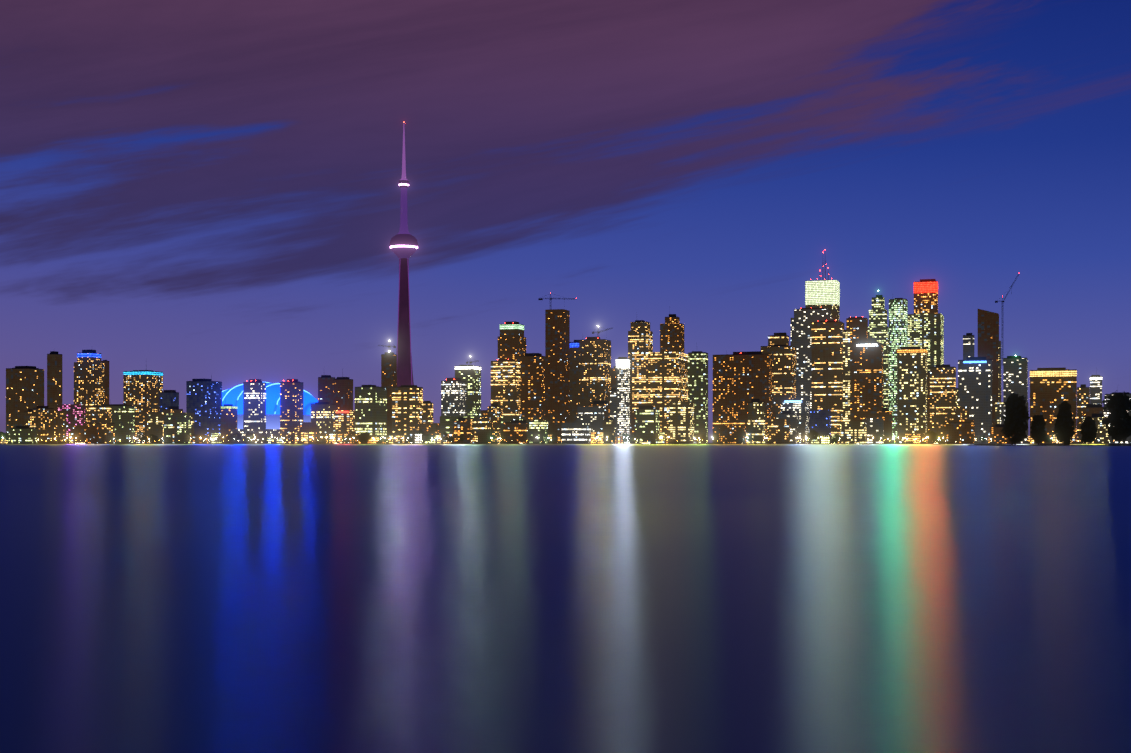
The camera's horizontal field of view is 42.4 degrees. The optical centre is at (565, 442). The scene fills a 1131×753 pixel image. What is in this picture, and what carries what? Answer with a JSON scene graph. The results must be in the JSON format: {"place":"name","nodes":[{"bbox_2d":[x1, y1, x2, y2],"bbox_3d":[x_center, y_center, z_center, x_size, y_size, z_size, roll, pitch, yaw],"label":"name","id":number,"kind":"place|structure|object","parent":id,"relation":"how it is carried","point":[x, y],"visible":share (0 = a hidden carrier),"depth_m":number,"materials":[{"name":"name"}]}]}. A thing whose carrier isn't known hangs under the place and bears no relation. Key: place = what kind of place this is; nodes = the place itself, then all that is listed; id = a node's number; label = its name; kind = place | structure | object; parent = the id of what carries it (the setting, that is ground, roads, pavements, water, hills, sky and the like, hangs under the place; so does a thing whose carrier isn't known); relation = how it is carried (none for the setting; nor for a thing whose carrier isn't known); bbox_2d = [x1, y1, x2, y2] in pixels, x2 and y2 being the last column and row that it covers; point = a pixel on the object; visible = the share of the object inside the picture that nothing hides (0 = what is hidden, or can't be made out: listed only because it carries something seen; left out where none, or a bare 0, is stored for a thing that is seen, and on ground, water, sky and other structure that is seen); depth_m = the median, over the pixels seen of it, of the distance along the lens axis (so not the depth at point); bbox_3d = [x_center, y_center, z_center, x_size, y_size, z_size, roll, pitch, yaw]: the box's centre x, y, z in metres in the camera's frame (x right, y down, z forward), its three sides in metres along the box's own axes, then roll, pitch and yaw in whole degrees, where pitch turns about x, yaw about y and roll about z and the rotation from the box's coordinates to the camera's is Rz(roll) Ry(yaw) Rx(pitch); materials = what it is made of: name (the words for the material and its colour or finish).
{"place":"outdoors","nodes":[
{"label":"outdoors","id":0,"kind":"place"},
{"bbox_2d":[47,351,61,410],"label":"tower","id":1,"kind":"structure","parent":0,"point":[54,379],"depth_m":2519.33,"materials":[{"name":"brown"}]},
{"bbox_2d":[186,373,221,442],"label":"tower","id":2,"kind":"structure","parent":0,"point":[203,400],"depth_m":2701.29,"materials":[{"name":"blue"}]},
{"bbox_2d":[221,400,237,442],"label":"building","id":3,"kind":"structure","parent":0,"point":[228,417],"depth_m":2711.08,"materials":[{"name":"grey"}]},
{"bbox_2d":[222,382,317,428],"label":"stadium dome","id":4,"kind":"structure","parent":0,"point":[234,396],"depth_m":2990.85,"materials":[{"name":"blue"}]},
{"bbox_2d":[280,379,302,443],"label":"tower","id":5,"kind":"structure","parent":0,"point":[291,404],"depth_m":2501.86,"materials":[{"name":"blue"}]},
{"bbox_2d":[286,433,307,443],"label":"building","id":6,"kind":"structure","parent":0,"point":[301,437],"depth_m":2483.41,"materials":[{"name":"brown"}]},
{"bbox_2d":[318,375,334,403],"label":"building","id":7,"kind":"structure","parent":0,"point":[325,388],"depth_m":2703.84,"materials":[{"name":"brown"}]},
{"bbox_2d":[334,368,352,409],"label":"building","id":8,"kind":"structure","parent":0,"point":[343,393],"depth_m":2700.49,"materials":[{"name":"brown"}]},
{"bbox_2d":[390,122,417,386],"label":"observation tower","id":9,"kind":"structure","parent":0,"point":[403,245],"depth_m":2761.09,"materials":[{"name":"purple"}]},
{"bbox_2d":[491,359,519,415],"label":"tower","id":10,"kind":"structure","parent":0,"point":[505,383],"depth_m":2687.50,"materials":[{"name":"brown"}]},
{"bbox_2d":[498,320,525,360],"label":"tower","id":11,"kind":"structure","parent":0,"point":[511,341],"depth_m":2935.80,"materials":[{"name":"brown"}]},
{"bbox_2d":[520,353,544,419],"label":"tower","id":12,"kind":"structure","parent":0,"point":[532,386],"depth_m":2685.82,"materials":[{"name":"brown"}]},
{"bbox_2d":[0,444,1130,752],"bbox_3d":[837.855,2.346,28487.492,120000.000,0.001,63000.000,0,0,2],"label":"lake water","id":13,"kind":"structure","parent":0,"point":[562,598],"depth_m":21.98,"materials":[{"name":"blue liquid"}]},
{"bbox_2d":[0,0,1130,442],"label":"sky","id":14,"kind":"structure","parent":0,"point":[190,189],"materials":[{"name":"blue"}]},
{"bbox_2d":[570,340,578,422],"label":"tower","id":15,"kind":"structure","parent":0,"point":[574,375],"depth_m":2939.14,"materials":[{"name":"brown"}]},
{"bbox_2d":[209,443,1082,443],"bbox_3d":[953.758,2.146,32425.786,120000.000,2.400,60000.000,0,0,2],"label":"city ground","id":16,"kind":"structure","parent":0,"point":[712,443],"depth_m":2609.88,"materials":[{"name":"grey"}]},
{"bbox_2d":[9,426,37,443],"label":"building","id":17,"kind":"structure","parent":16,"relation":"on","point":[22,435],"depth_m":2467.33,"materials":[{"name":"grey"}]},
{"bbox_2d":[6,366,43,435],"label":"tower","id":18,"kind":"structure","parent":16,"relation":"on","point":[24,388],"depth_m":2509.47,"materials":[{"name":"brown"}]},
{"bbox_2d":[24,409,35,427],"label":"building","id":19,"kind":"structure","parent":16,"relation":"on","point":[30,418],"depth_m":2477.39,"materials":[{"name":"brown"}]},
{"bbox_2d":[33,406,53,443],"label":"building","id":20,"kind":"structure","parent":16,"relation":"on","point":[41,418],"depth_m":2474.99,"materials":[{"name":"brown"}]},
{"bbox_2d":[47,411,65,443],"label":"building","id":21,"kind":"structure","parent":16,"relation":"on","point":[56,427],"depth_m":2476.03,"materials":[{"name":"brown"}]},
{"bbox_2d":[57,404,84,443],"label":"building","id":22,"kind":"structure","parent":16,"relation":"on","point":[75,414],"depth_m":2500.58,"materials":[{"name":"brown"}]},
{"bbox_2d":[74,425,98,443],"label":"building","id":23,"kind":"structure","parent":16,"relation":"on","point":[89,434],"depth_m":2466.02,"materials":[{"name":"brown"}]},
{"bbox_2d":[74,350,104,424],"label":"tower","id":24,"kind":"structure","parent":16,"relation":"on","point":[89,378],"depth_m":2510.16,"materials":[{"name":"brown"}]},
{"bbox_2d":[87,405,110,422],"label":"building","id":25,"kind":"structure","parent":16,"relation":"on","point":[98,413],"depth_m":2471.75,"materials":[{"name":"brown"}]},
{"bbox_2d":[87,423,114,443],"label":"building","id":26,"kind":"structure","parent":16,"relation":"on","point":[106,433],"depth_m":2467.99,"materials":[{"name":"brown"}]},
{"bbox_2d":[92,404,134,443],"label":"building","id":27,"kind":"structure","parent":16,"relation":"on","point":[123,417],"depth_m":2486.12,"materials":[{"name":"grey"}]},
{"bbox_2d":[123,370,162,443],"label":"tower","id":28,"kind":"structure","parent":16,"relation":"on","point":[142,389],"depth_m":2500.41,"materials":[{"name":"brown"}]},
{"bbox_2d":[159,390,178,411],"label":"building","id":29,"kind":"structure","parent":16,"relation":"on","point":[167,398],"depth_m":2512.68,"materials":[{"name":"grey"}]},
{"bbox_2d":[148,412,193,443],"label":"building","id":30,"kind":"structure","parent":16,"relation":"on","point":[155,423],"depth_m":2493.19,"materials":[{"name":"brown"}]},
{"bbox_2d":[163,406,182,443],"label":"building","id":31,"kind":"structure","parent":16,"relation":"on","point":[173,409],"depth_m":2469.85,"materials":[{"name":"brown"}]},
{"bbox_2d":[164,413,190,443],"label":"building","id":32,"kind":"structure","parent":16,"relation":"on","point":[182,428],"depth_m":2468.24,"materials":[{"name":"grey"}]},
{"bbox_2d":[243,379,265,428],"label":"tower","id":33,"kind":"structure","parent":16,"relation":"on","point":[254,403],"depth_m":2506.54,"materials":[{"name":"blue"}]},
{"bbox_2d":[231,429,279,443],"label":"building","id":34,"kind":"structure","parent":16,"relation":"on","point":[258,434],"depth_m":2492.21,"materials":[{"name":"grey"}]},
{"bbox_2d":[299,422,316,443],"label":"building","id":35,"kind":"structure","parent":16,"relation":"on","point":[310,428],"depth_m":2500.01,"materials":[{"name":"grey"}]},
{"bbox_2d":[311,402,335,443],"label":"building","id":36,"kind":"structure","parent":16,"relation":"on","point":[322,414],"depth_m":2499.16,"materials":[{"name":"grey"}]},
{"bbox_2d":[334,410,354,443],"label":"building","id":37,"kind":"structure","parent":16,"relation":"on","point":[344,421],"depth_m":2499.32,"materials":[{"name":"brown"}]},
{"bbox_2d":[355,385,386,436],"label":"building","id":38,"kind":"structure","parent":16,"relation":"on","point":[371,409],"depth_m":2492.96,"materials":[{"name":"grey"}]},
{"bbox_2d":[381,351,396,435],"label":"tower","id":39,"kind":"structure","parent":16,"relation":"on","point":[388,370],"depth_m":2701.62,"materials":[{"name":"brown"}]},
{"bbox_2d":[392,385,422,442],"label":"building","id":40,"kind":"structure","parent":16,"relation":"on","point":[407,401],"depth_m":2494.23,"materials":[{"name":"brown"}]},
{"bbox_2d":[422,401,432,422],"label":"building","id":41,"kind":"structure","parent":16,"relation":"on","point":[427,411],"depth_m":2501.54,"materials":[{"name":"brown"}]},
{"bbox_2d":[419,423,439,443],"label":"building","id":42,"kind":"structure","parent":16,"relation":"on","point":[433,429],"depth_m":2492.72,"materials":[{"name":"brown"}]},
{"bbox_2d":[441,378,465,415],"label":"tower","id":43,"kind":"structure","parent":16,"relation":"on","point":[453,396],"depth_m":2493.39,"materials":[{"name":"grey"}]},
{"bbox_2d":[453,417,470,443],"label":"building","id":44,"kind":"structure","parent":16,"relation":"on","point":[462,426],"depth_m":2453.58,"materials":[{"name":"brown"}]},
{"bbox_2d":[455,365,480,415],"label":"tower","id":45,"kind":"structure","parent":16,"relation":"on","point":[470,375],"depth_m":2687.34,"materials":[{"name":"grey"}]},
{"bbox_2d":[465,418,490,443],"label":"building","id":46,"kind":"structure","parent":16,"relation":"on","point":[480,430],"depth_m":2446.99,"materials":[{"name":"brown"}]},
{"bbox_2d":[440,416,524,443],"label":"building","id":47,"kind":"structure","parent":16,"relation":"on","point":[446,423],"depth_m":2486.02,"materials":[{"name":"brown"}]},
{"bbox_2d":[488,403,502,443],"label":"building","id":48,"kind":"structure","parent":16,"relation":"on","point":[495,410],"depth_m":2454.26,"materials":[{"name":"brown"}]},
{"bbox_2d":[503,420,527,443],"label":"building","id":49,"kind":"structure","parent":16,"relation":"on","point":[515,431],"depth_m":2445.27,"materials":[{"name":"brown"}]},
{"bbox_2d":[526,420,547,443],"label":"building","id":50,"kind":"structure","parent":16,"relation":"on","point":[538,429],"depth_m":2450.56,"materials":[{"name":"grey"}]},
{"bbox_2d":[545,309,569,442],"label":"tower","id":51,"kind":"structure","parent":16,"relation":"on","point":[557,368],"depth_m":2685.65,"materials":[{"name":"brown"}]},
{"bbox_2d":[562,423,591,443],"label":"building","id":52,"kind":"structure","parent":16,"relation":"on","point":[576,433],"depth_m":2439.75,"materials":[{"name":"grey"}]},
{"bbox_2d":[577,406,603,432],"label":"building","id":53,"kind":"structure","parent":16,"relation":"on","point":[594,415],"depth_m":2640.15,"materials":[{"name":"grey"}]},
{"bbox_2d":[579,337,610,406],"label":"tower","id":54,"kind":"structure","parent":16,"relation":"on","point":[594,368],"depth_m":2682.11,"materials":[{"name":"brown"}]},
{"bbox_2d":[603,417,614,443],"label":"building","id":55,"kind":"structure","parent":16,"relation":"on","point":[609,426],"depth_m":2451.34,"materials":[{"name":"grey"}]},
{"bbox_2d":[610,388,615,436],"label":"building","id":56,"kind":"structure","parent":16,"relation":"on","point":[613,403],"depth_m":2493.89,"materials":[{"name":"grey"}]},
{"bbox_2d":[616,357,629,443],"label":"tower","id":57,"kind":"structure","parent":16,"relation":"on","point":[622,394],"depth_m":2489.65,"materials":[{"name":"grey"}]},
{"bbox_2d":[628,320,652,352],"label":"tower","id":58,"kind":"structure","parent":16,"relation":"on","point":[640,336],"depth_m":2684.78,"materials":[{"name":"brown"}]},
{"bbox_2d":[636,406,659,443],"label":"building","id":59,"kind":"structure","parent":16,"relation":"on","point":[648,424],"depth_m":2441.79,"materials":[{"name":"grey"}]},
{"bbox_2d":[628,352,687,442],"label":"tower","id":60,"kind":"structure","parent":16,"relation":"on","point":[658,380],"depth_m":2652.74,"materials":[{"name":"yellow"}]},
{"bbox_2d":[660,314,683,352],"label":"tower","id":61,"kind":"structure","parent":16,"relation":"on","point":[672,334],"depth_m":2680.97,"materials":[{"name":"brown"}]},
{"bbox_2d":[669,401,693,443],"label":"building","id":62,"kind":"structure","parent":16,"relation":"on","point":[681,418],"depth_m":2437.12,"materials":[{"name":"yellow glass"}]},
{"bbox_2d":[688,351,707,443],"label":"tower","id":63,"kind":"structure","parent":16,"relation":"on","point":[698,378],"depth_m":2480.64,"materials":[{"name":"grey"}]},
{"bbox_2d":[720,425,746,443],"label":"building","id":64,"kind":"structure","parent":16,"relation":"on","point":[732,434],"depth_m":2433.33,"materials":[{"name":"brown"}]},
{"bbox_2d":[713,351,771,443],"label":"tower","id":65,"kind":"structure","parent":16,"relation":"on","point":[741,380],"depth_m":2477.53,"materials":[{"name":"brown"}]},
{"bbox_2d":[748,399,764,443],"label":"building","id":66,"kind":"structure","parent":16,"relation":"on","point":[756,417],"depth_m":2440.83,"materials":[{"name":"grey"}]},
{"bbox_2d":[761,345,795,418],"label":"tower","id":67,"kind":"structure","parent":16,"relation":"on","point":[783,372],"depth_m":2661.26,"materials":[{"name":"brown"}]},
{"bbox_2d":[768,333,788,345],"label":"tower","id":68,"kind":"structure","parent":16,"relation":"on","point":[779,339],"depth_m":2677.68,"materials":[{"name":"brown"}]},
{"bbox_2d":[768,419,789,443],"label":"building","id":69,"kind":"structure","parent":16,"relation":"on","point":[778,431],"depth_m":2432.17,"materials":[{"name":"brown"}]},
{"bbox_2d":[777,410,798,443],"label":"building","id":70,"kind":"structure","parent":16,"relation":"on","point":[794,423],"depth_m":2431.67,"materials":[{"name":"grey"}]},
{"bbox_2d":[781,400,808,443],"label":"building","id":71,"kind":"structure","parent":16,"relation":"on","point":[801,407],"depth_m":2465.50,"materials":[{"name":"grey"}]},
{"bbox_2d":[809,410,830,435],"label":"building","id":72,"kind":"structure","parent":16,"relation":"on","point":[820,422],"depth_m":2632.87,"materials":[{"name":"blue"}]},
{"bbox_2d":[812,320,843,442],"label":"tower","id":73,"kind":"structure","parent":16,"relation":"on","point":[827,364],"depth_m":2665.24,"materials":[{"name":"brown"}]},
{"bbox_2d":[843,330,849,421],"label":"tower","id":74,"kind":"structure","parent":16,"relation":"on","point":[846,376],"depth_m":2676.57,"materials":[{"name":"yellow glass"}]},
{"bbox_2d":[840,421,866,443],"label":"building","id":75,"kind":"structure","parent":16,"relation":"on","point":[855,432],"depth_m":2425.49,"materials":[{"name":"yellow"}]},
{"bbox_2d":[852,339,882,421],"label":"tower","id":76,"kind":"structure","parent":16,"relation":"on","point":[867,379],"depth_m":2466.19,"materials":[{"name":"brown"}]},
{"bbox_2d":[867,418,883,443],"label":"building","id":77,"kind":"structure","parent":16,"relation":"on","point":[875,428],"depth_m":2435.35,"materials":[{"name":"grey"}]},
{"bbox_2d":[879,408,891,443],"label":"building","id":78,"kind":"structure","parent":16,"relation":"on","point":[885,414],"depth_m":2435.30,"materials":[{"name":"brown"}]},
{"bbox_2d":[897,346,926,443],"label":"tower","id":79,"kind":"structure","parent":16,"relation":"on","point":[911,389],"depth_m":2464.95,"materials":[{"name":"brown"}]},
{"bbox_2d":[905,434,927,443],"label":"building","id":80,"kind":"structure","parent":16,"relation":"on","point":[915,438],"depth_m":2452.64,"materials":[{"name":"yellow"}]},
{"bbox_2d":[908,313,943,370],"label":"tower","id":81,"kind":"structure","parent":16,"relation":"on","point":[926,331],"depth_m":3190.50,"materials":[{"name":"grey"}]},
{"bbox_2d":[914,279,937,313],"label":"tower","id":82,"kind":"structure","parent":16,"relation":"on","point":[925,296],"depth_m":3201.74,"materials":[{"name":"brown"}]},
{"bbox_2d":[930,364,955,443],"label":"tower","id":83,"kind":"structure","parent":16,"relation":"on","point":[942,393],"depth_m":2462.47,"materials":[{"name":"brown"}]},
{"bbox_2d":[943,422,970,443],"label":"building","id":84,"kind":"structure","parent":16,"relation":"on","point":[956,432],"depth_m":2424.03,"materials":[{"name":"brown"}]},
{"bbox_2d":[958,357,991,443],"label":"tower","id":85,"kind":"structure","parent":16,"relation":"on","point":[975,385],"depth_m":2457.50,"materials":[{"name":"grey"}]},
{"bbox_2d":[978,309,998,426],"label":"tower","id":86,"kind":"structure","parent":16,"relation":"on","point":[988,334],"depth_m":2661.77,"materials":[{"name":"brown"}]},
{"bbox_2d":[990,424,1016,443],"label":"building","id":87,"kind":"structure","parent":16,"relation":"on","point":[997,436],"depth_m":2419.71,"materials":[{"name":"brown"}]},
{"bbox_2d":[1043,401,1052,443],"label":"building","id":88,"kind":"structure","parent":16,"relation":"on","point":[1048,413],"depth_m":2429.77,"materials":[{"name":"brown"}]},
{"bbox_2d":[1083,414,1108,443],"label":"building","id":89,"kind":"structure","parent":16,"relation":"on","point":[1101,436],"depth_m":2415.94,"materials":[{"name":"grey"}]},
{"bbox_2d":[791,307,833,409],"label":"tower","id":90,"kind":"structure","parent":0,"point":[803,319],"depth_m":2912.89,"materials":[{"name":"grey"}]},
{"bbox_2d":[805,278,839,321],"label":"tower","id":91,"kind":"structure","parent":0,"point":[823,293],"depth_m":3210.39,"materials":[{"name":"grey"}]},
{"bbox_2d":[846,316,867,421],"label":"tower","id":92,"kind":"structure","parent":0,"point":[856,327],"depth_m":2673.66,"materials":[{"name":"brown"}]},
{"bbox_2d":[868,290,888,407],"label":"tower","id":93,"kind":"structure","parent":0,"point":[878,330],"depth_m":2918.41,"materials":[{"name":"grey"}]},
{"bbox_2d":[889,298,907,442],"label":"tower","id":94,"kind":"structure","parent":0,"point":[898,323],"depth_m":2916.91,"materials":[{"name":"green"}]},
{"bbox_2d":[927,371,929,442],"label":"tower","id":95,"kind":"structure","parent":0,"point":[928,400],"depth_m":2976.13,"materials":[{"name":"grey"}]},
{"bbox_2d":[963,333,973,359],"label":"tower","id":96,"kind":"structure","parent":0,"point":[968,344],"depth_m":2918.32,"materials":[{"name":"grey"}]},
{"bbox_2d":[1003,355,1027,421],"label":"tower","id":97,"kind":"structure","parent":0,"point":[1015,373],"depth_m":2657.92,"materials":[{"name":"grey"}]},
{"bbox_2d":[967,444,1130,445],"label":"spit ground","id":98,"kind":"structure","parent":0,"point":[1050,445],"depth_m":1229.11,"materials":[{"name":"grey"}]},
{"bbox_2d":[1000,390,1029,444],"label":"tree","id":99,"kind":"object","parent":98,"relation":"on","point":[1016,411],"visible":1,"depth_m":1234.72,"materials":[{"name":"brown plant"}]},
{"bbox_2d":[1030,415,1046,444],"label":"tree","id":100,"kind":"object","parent":98,"relation":"on","point":[1038,432],"visible":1,"depth_m":1235.48,"materials":[{"name":"brown plant"}]},
{"bbox_2d":[1053,400,1074,444],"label":"tree","id":101,"kind":"object","parent":98,"relation":"on","point":[1064,424],"visible":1,"depth_m":1234.46,"materials":[{"name":"brown plant"}]},
{"bbox_2d":[1080,416,1097,444],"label":"tree","id":102,"kind":"object","parent":98,"relation":"on","point":[1088,431],"visible":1,"depth_m":1234.34,"materials":[{"name":"brown plant"}]},
{"bbox_2d":[1098,390,1130,443],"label":"tree","id":103,"kind":"object","parent":98,"relation":"on","point":[1117,405],"visible":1,"depth_m":1231.57,"materials":[{"name":"brown plant"}]},
{"bbox_2d":[1030,367,1076,442],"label":"building","id":104,"kind":"structure","parent":0,"point":[1057,386],"depth_m":2655.32,"materials":[{"name":"brown"}]},
{"bbox_2d":[1077,384,1089,442],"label":"building","id":105,"kind":"structure","parent":0,"point":[1083,395],"depth_m":2666.66,"materials":[{"name":"brown"}]},
{"bbox_2d":[1083,404,1103,416],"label":"building","id":106,"kind":"structure","parent":0,"point":[1089,409],"depth_m":2619.52,"materials":[{"name":"brown"}]},
{"bbox_2d":[1090,375,1101,403],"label":"tower","id":107,"kind":"structure","parent":0,"point":[1095,389],"depth_m":2911.21,"materials":[{"name":"grey"}]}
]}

